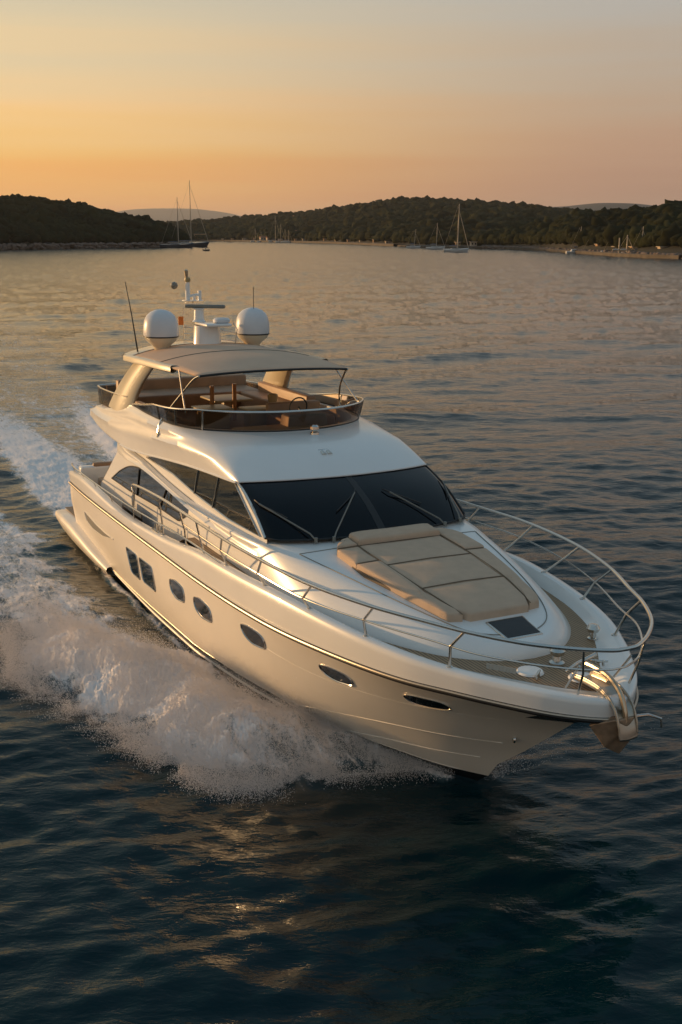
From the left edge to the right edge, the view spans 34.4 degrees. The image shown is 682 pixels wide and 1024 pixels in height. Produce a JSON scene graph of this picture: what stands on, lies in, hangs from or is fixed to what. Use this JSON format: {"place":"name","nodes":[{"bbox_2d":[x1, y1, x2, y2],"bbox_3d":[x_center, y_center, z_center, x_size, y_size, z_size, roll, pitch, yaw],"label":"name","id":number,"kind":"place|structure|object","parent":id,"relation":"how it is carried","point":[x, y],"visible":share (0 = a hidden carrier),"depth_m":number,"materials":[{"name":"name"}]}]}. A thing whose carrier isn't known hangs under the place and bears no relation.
{"place":"outdoors","nodes":[
{"label":"outdoors","id":0,"kind":"place"},
{"bbox_2d":[2,239,136,249],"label":"headland","id":1,"kind":"structure","parent":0,"point":[27,243],"depth_m":602.78,"materials":[{"name":"soil"}]},
{"bbox_2d":[0,241,187,249],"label":"shore rocks","id":2,"kind":"object","parent":1,"relation":"on","point":[21,246],"visible":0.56,"depth_m":631.56,"materials":[{"name":"stone"}]},
{"bbox_2d":[0,194,190,243],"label":"pine wood","id":3,"kind":"object","parent":1,"relation":"on","point":[32,219],"visible":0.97,"depth_m":662.99,"materials":[{"name":"green plant"}]},
{"bbox_2d":[118,208,240,221],"bbox_3d":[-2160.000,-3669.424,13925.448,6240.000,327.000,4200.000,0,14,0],"label":"distant ridge","id":4,"kind":"structure","parent":0,"point":[162,214],"depth_m":13473.92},
{"bbox_2d":[207,240,393,245],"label":"shoreline","id":5,"kind":"structure","parent":0,"point":[365,243],"depth_m":980.88,"materials":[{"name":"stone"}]},
{"bbox_2d":[192,239,477,245],"bbox_3d":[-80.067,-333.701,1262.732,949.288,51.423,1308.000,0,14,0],"label":"central hill","id":6,"kind":"structure","parent":0,"point":[394,244],"depth_m":825.70,"materials":[{"name":"stone"}]},
{"bbox_2d":[162,195,595,245],"bbox_3d":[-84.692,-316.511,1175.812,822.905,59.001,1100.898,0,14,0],"label":"hill wood","id":7,"kind":"object","parent":6,"relation":"on","point":[400,219],"visible":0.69,"depth_m":1076.21,"materials":[{"name":"green plant"}]},
{"bbox_2d":[0,241,681,1023],"bbox_3d":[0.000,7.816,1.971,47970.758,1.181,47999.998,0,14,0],"label":"water","id":8,"kind":"structure","parent":0,"point":[544,391],"depth_m":17.86,"materials":[{"name":"blue liquid"}]},
{"bbox_2d":[160,202,192,247],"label":"sailing boat","id":9,"kind":"object","parent":8,"relation":"on","point":[188,245],"visible":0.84,"depth_m":662.88,"materials":[{"name":"grey paint"}]},
{"bbox_2d":[171,180,208,246],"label":"sailing boat","id":10,"kind":"object","parent":8,"relation":"on","point":[200,244],"visible":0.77,"depth_m":699.33,"materials":[{"name":"grey paint"}]},
{"bbox_2d":[0,577,644,810],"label":"spray","id":11,"kind":"object","parent":8,"relation":"on","point":[236,693],"visible":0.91,"depth_m":18.43,"materials":[{"name":"white liquid"}]},
{"bbox_2d":[55,269,662,780],"bbox_3d":[-1.204,-0.645,22.691,5.318,8.230,21.416,-6,16,-26],"label":"motor yacht","id":12,"kind":"object","parent":8,"relation":"on","point":[331,557],"visible":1,"depth_m":18.81,"materials":[{"name":"paint"}]},
{"bbox_2d":[126,547,139,579],"bbox_3d":[-4.592,1.135,24.349,0.074,0.609,0.898,-7,16,-26],"label":"hull window","id":13,"kind":"structure","parent":12,"relation":"in","point":[132,557],"depth_m":24.32,"materials":[{"name":"black glass"}]},
{"bbox_2d":[139,557,155,591],"bbox_3d":[-4.114,1.328,23.403,0.062,0.576,1.045,-7,16,-26],"label":"hull window","id":14,"kind":"structure","parent":12,"relation":"in","point":[146,570],"depth_m":23.39,"materials":[{"name":"black glass"}]},
{"bbox_2d":[111,466,188,520],"bbox_3d":[-4.236,-0.523,24.202,0.077,0.721,5.855,-6,16,-26],"label":"saloon window","id":15,"kind":"structure","parent":12,"relation":"in","point":[128,475],"depth_m":24.24,"materials":[{"name":"black glass"}]},
{"bbox_2d":[169,578,184,602],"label":"hull window","id":16,"kind":"structure","parent":12,"relation":"in","point":[177,590],"depth_m":21.61,"materials":[{"name":"black glass"}]},
{"bbox_2d":[193,596,211,622],"bbox_3d":[-2.567,1.803,20.398,0.050,0.392,0.907,-8,16,-27],"label":"hull window","id":17,"kind":"structure","parent":12,"relation":"in","point":[201,607],"depth_m":20.39,"materials":[{"name":"black glass"}]},
{"bbox_2d":[146,456,260,536],"bbox_3d":[-2.818,-0.596,21.450,0.107,0.729,6.419,-6,16,-26],"label":"side window","id":18,"kind":"structure","parent":12,"relation":"in","point":[224,496],"depth_m":20.52,"materials":[{"name":"black glass"}]},
{"bbox_2d":[240,623,265,649],"bbox_3d":[-1.487,2.093,18.536,0.095,0.344,0.830,-10,17,-33],"label":"hull window","id":19,"kind":"structure","parent":12,"relation":"in","point":[250,634],"depth_m":18.53,"materials":[{"name":"black glass"}]},
{"bbox_2d":[318,664,353,685],"bbox_3d":[-0.083,2.488,16.806,0.712,0.290,0.169,13,19,43],"label":"hull window","id":20,"kind":"structure","parent":12,"relation":"in","point":[330,672],"depth_m":16.80,"materials":[{"name":"black glass"}]},
{"bbox_2d":[403,694,451,710],"bbox_3d":[1.228,2.733,15.755,0.771,0.218,0.170,9,17,32],"label":"hull window","id":21,"kind":"structure","parent":12,"relation":"in","point":[420,701],"depth_m":15.75,"materials":[{"name":"black glass"}]},
{"bbox_2d":[406,230,420,247],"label":"sailing boat","id":22,"kind":"object","parent":8,"relation":"on","point":[414,246],"visible":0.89,"depth_m":648.86,"materials":[{"name":"grey"}]},
{"bbox_2d":[426,223,444,249],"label":"sailing boat","id":23,"kind":"object","parent":8,"relation":"on","point":[434,247],"visible":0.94,"depth_m":603.90,"materials":[{"name":"grey"}]},
{"bbox_2d":[443,204,468,251],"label":"sailing boat","id":24,"kind":"object","parent":8,"relation":"on","point":[457,249],"visible":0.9,"depth_m":513.31,"materials":[{"name":"grey"}]},
{"bbox_2d":[565,249,576,253],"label":"motor boat","id":25,"kind":"object","parent":8,"relation":"on","point":[571,251],"visible":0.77,"depth_m":473.06,"materials":[{"name":"grey"}]},
{"bbox_2d":[612,235,632,252],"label":"sailing boat","id":26,"kind":"object","parent":8,"relation":"on","point":[619,249],"visible":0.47,"depth_m":414.89,"materials":[{"name":"grey"}]},
{"bbox_2d":[0,0,681,215],"label":"sky","id":27,"kind":"structure","parent":0,"point":[266,107],"materials":[{"name":"orange"}]},
{"bbox_2d":[397,245,678,258],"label":"shoreline","id":28,"kind":"structure","parent":0,"point":[617,254],"depth_m":459.12,"materials":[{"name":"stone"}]},
{"bbox_2d":[481,243,681,253],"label":"shore hill","id":29,"kind":"structure","parent":0,"point":[671,249],"depth_m":452.05,"materials":[{"name":"soil"}]},
{"bbox_2d":[477,199,681,247],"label":"shore wood","id":30,"kind":"object","parent":29,"relation":"on","point":[661,224],"visible":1,"depth_m":500.54,"materials":[{"name":"green plant"}]},
{"bbox_2d":[480,245,681,258],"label":"shore rocks","id":31,"kind":"object","parent":29,"relation":"on","point":[498,246],"visible":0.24,"depth_m":458.06,"materials":[{"name":"stone"}]},
{"bbox_2d":[552,203,651,210],"bbox_3d":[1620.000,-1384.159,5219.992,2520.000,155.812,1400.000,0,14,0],"label":"distant hill","id":32,"kind":"structure","parent":0,"point":[596,206],"depth_m":5142.88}
]}

